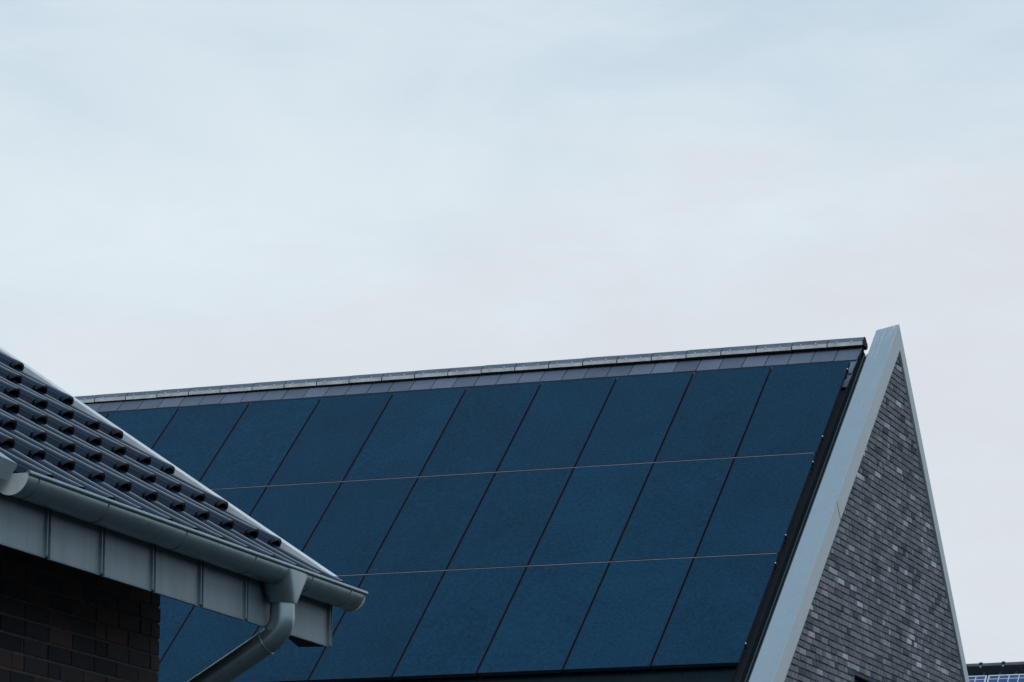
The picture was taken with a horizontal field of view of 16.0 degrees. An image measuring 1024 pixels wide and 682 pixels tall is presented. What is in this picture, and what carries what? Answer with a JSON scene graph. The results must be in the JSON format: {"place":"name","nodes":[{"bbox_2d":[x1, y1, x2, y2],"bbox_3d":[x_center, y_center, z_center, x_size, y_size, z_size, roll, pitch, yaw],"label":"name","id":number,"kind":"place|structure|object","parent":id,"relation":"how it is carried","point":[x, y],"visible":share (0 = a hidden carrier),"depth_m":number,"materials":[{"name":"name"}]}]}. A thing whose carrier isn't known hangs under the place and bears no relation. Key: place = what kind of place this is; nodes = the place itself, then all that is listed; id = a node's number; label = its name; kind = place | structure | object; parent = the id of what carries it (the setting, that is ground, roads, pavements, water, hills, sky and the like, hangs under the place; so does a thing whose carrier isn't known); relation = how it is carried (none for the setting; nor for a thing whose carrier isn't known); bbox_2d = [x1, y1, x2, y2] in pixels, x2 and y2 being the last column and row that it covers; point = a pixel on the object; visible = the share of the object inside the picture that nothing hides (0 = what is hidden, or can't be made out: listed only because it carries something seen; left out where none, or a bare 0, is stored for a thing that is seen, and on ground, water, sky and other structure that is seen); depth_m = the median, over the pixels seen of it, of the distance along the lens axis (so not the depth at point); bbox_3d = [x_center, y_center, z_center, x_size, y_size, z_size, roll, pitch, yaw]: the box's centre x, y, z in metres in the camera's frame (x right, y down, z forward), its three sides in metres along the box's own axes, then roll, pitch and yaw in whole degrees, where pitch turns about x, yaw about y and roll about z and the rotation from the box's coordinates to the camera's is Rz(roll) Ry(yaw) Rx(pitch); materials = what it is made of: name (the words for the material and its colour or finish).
{"place":"outdoors","nodes":[
{"label":"outdoors","id":0,"kind":"place"},
{"bbox_2d":[0,347,367,681],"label":"brick house","id":1,"kind":"structure","parent":0,"point":[110,533],"depth_m":17.18,"materials":[{"name":"tile"}]},
{"bbox_2d":[0,0,1023,663],"label":"sky","id":2,"kind":"structure","parent":0,"point":[194,193],"materials":[{"name":"white"}]},
{"bbox_2d":[75,324,968,681],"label":"brick house","id":3,"kind":"structure","parent":0,"point":[859,588],"depth_m":44.84,"materials":[{"name":"grey brick"}]},
{"bbox_2d":[99,412,108,417],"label":"solar panel","id":4,"kind":"object","parent":3,"relation":"attached to","point":[105,414],"visible":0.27,"depth_m":48.80,"materials":[{"name":"blue glass"}]},
{"bbox_2d":[106,407,178,449],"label":"solar panel","id":5,"kind":"object","parent":3,"relation":"attached to","point":[148,427],"visible":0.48,"depth_m":48.32,"materials":[{"name":"blue glass"}]},
{"bbox_2d":[158,595,194,663],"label":"solar panel","id":6,"kind":"object","parent":3,"relation":"attached to","point":[175,614],"visible":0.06,"depth_m":43.41,"materials":[{"name":"blue glass"}]},
{"bbox_2d":[152,402,248,481],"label":"solar panel","id":7,"kind":"object","parent":3,"relation":"attached to","point":[191,441],"visible":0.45,"depth_m":47.64,"materials":[{"name":"blue glass"}]},
{"bbox_2d":[158,606,259,681],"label":"solar panel","id":8,"kind":"object","parent":3,"relation":"attached to","point":[204,639],"visible":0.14,"depth_m":42.73,"materials":[{"name":"blue glass"}]},
{"bbox_2d":[212,486,266,515],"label":"solar panel","id":9,"kind":"object","parent":3,"relation":"attached to","point":[245,500],"visible":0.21,"depth_m":45.82,"materials":[{"name":"blue glass"}]},
{"bbox_2d":[200,398,320,488],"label":"solar panel","id":10,"kind":"object","parent":3,"relation":"attached to","point":[258,444],"visible":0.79,"depth_m":47.02,"materials":[{"name":"blue glass"}]},
{"bbox_2d":[250,482,341,551],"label":"solar panel","id":11,"kind":"object","parent":3,"relation":"attached to","point":[292,515],"visible":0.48,"depth_m":45.24,"materials":[{"name":"blue glass"}]},
{"bbox_2d":[231,575,364,681],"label":"solar panel","id":12,"kind":"object","parent":3,"relation":"attached to","point":[288,660],"visible":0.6,"depth_m":41.94,"materials":[{"name":"blue glass"}]},
{"bbox_2d":[269,393,392,485],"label":"solar panel","id":13,"kind":"object","parent":3,"relation":"attached to","point":[332,439],"visible":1,"depth_m":46.67,"materials":[{"name":"blue glass"}]},
{"bbox_2d":[303,477,417,575],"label":"solar panel","id":14,"kind":"object","parent":3,"relation":"attached to","point":[353,528],"visible":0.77,"depth_m":44.52,"materials":[{"name":"blue glass"}]},
{"bbox_2d":[309,571,444,681],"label":"solar panel","id":15,"kind":"object","parent":3,"relation":"attached to","point":[373,635],"visible":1,"depth_m":42.16,"materials":[{"name":"blue glass"}]},
{"bbox_2d":[344,387,466,480],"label":"solar panel","id":16,"kind":"object","parent":3,"relation":"attached to","point":[402,441],"visible":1,"depth_m":46.34,"materials":[{"name":"blue glass"}]},
{"bbox_2d":[367,473,494,573],"bbox_3d":[-0.965,2.212,44.152,0.995,0.046,2.236,-4,27,19],"label":"solar panel","id":17,"kind":"object","parent":3,"relation":"attached to","point":[432,523],"visible":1,"depth_m":44.10,"materials":[{"name":"blue glass"}]},
{"bbox_2d":[393,566,526,679],"bbox_3d":[-0.588,3.231,41.923,0.995,0.046,2.236,-4,28,19],"label":"solar panel","id":18,"kind":"object","parent":3,"relation":"attached to","point":[459,625],"visible":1,"depth_m":41.85,"materials":[{"name":"blue glass"}]},
{"bbox_2d":[420,382,540,475],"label":"solar panel","id":19,"kind":"object","parent":3,"relation":"attached to","point":[481,429],"visible":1,"depth_m":46.00,"materials":[{"name":"blue glass"}]},
{"bbox_2d":[447,468,573,569],"bbox_3d":[-0.005,2.142,43.816,0.995,0.048,2.236,-4,27,19],"label":"solar panel","id":20,"kind":"object","parent":3,"relation":"attached to","point":[511,519],"visible":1,"depth_m":43.77,"materials":[{"name":"blue glass"}]},
{"bbox_2d":[477,562,608,675],"bbox_3d":[0.372,3.161,41.587,0.995,0.046,2.236,-4,27,19],"label":"solar panel","id":21,"kind":"object","parent":3,"relation":"attached to","point":[542,622],"visible":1,"depth_m":41.51,"materials":[{"name":"blue glass"}]},
{"bbox_2d":[497,377,616,471],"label":"solar panel","id":22,"kind":"object","parent":3,"relation":"attached to","point":[558,424],"visible":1,"depth_m":45.66,"materials":[{"name":"blue glass"}]},
{"bbox_2d":[529,463,652,565],"bbox_3d":[0.956,2.071,43.480,0.995,0.046,2.236,-4,28,19],"label":"solar panel","id":23,"kind":"object","parent":3,"relation":"attached to","point":[591,515],"visible":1,"depth_m":43.43,"materials":[{"name":"blue glass"}]},
{"bbox_2d":[564,558,693,672],"bbox_3d":[1.333,3.090,41.250,0.995,0.046,2.236,-4,28,19],"label":"solar panel","id":24,"kind":"object","parent":3,"relation":"attached to","point":[626,622],"visible":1,"depth_m":41.18,"materials":[{"name":"blue glass"}]},
{"bbox_2d":[576,372,693,466],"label":"solar panel","id":25,"kind":"object","parent":3,"relation":"attached to","point":[635,419],"visible":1,"depth_m":45.33,"materials":[{"name":"blue glass"}]},
{"bbox_2d":[612,458,733,560],"bbox_3d":[1.916,2.001,43.143,0.995,0.046,2.236,-4,27,19],"label":"solar panel","id":26,"kind":"object","parent":3,"relation":"attached to","point":[674,509],"visible":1,"depth_m":43.10,"materials":[{"name":"blue glass"}]},
{"bbox_2d":[655,366,770,461],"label":"solar panel","id":27,"kind":"object","parent":3,"relation":"attached to","point":[714,415],"visible":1,"depth_m":44.99,"materials":[{"name":"blue glass"}]},
{"bbox_2d":[651,553,778,668],"bbox_3d":[2.300,3.013,40.908,1.013,0.060,2.236,-4,28,19],"label":"solar panel","id":28,"kind":"object","parent":3,"relation":"attached to","point":[711,623],"visible":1,"depth_m":40.84,"materials":[{"name":"blue glass"}]},
{"bbox_2d":[696,453,815,556],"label":"solar panel","id":29,"kind":"object","parent":3,"relation":"attached to","point":[754,512],"visible":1,"depth_m":42.76,"materials":[{"name":"blue glass"}]},
{"bbox_2d":[736,361,849,456],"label":"solar panel","id":30,"kind":"object","parent":3,"relation":"attached to","point":[794,409],"visible":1,"depth_m":44.65,"materials":[{"name":"blue glass"}]},
{"bbox_2d":[966,661,1023,681],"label":"tiled house","id":31,"kind":"structure","parent":0,"point":[988,669],"depth_m":65.08,"materials":[{"name":"tile"}]},
{"bbox_2d":[968,675,986,681],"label":"solar panel","id":32,"kind":"object","parent":31,"relation":"attached to","point":[982,678],"visible":0.41,"depth_m":64.88,"materials":[{"name":"blue glass"}]},
{"bbox_2d":[987,674,1023,681],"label":"solar panel","id":33,"kind":"object","parent":31,"relation":"attached to","point":[1008,678],"visible":1,"depth_m":64.69,"materials":[{"name":"blue glass"}]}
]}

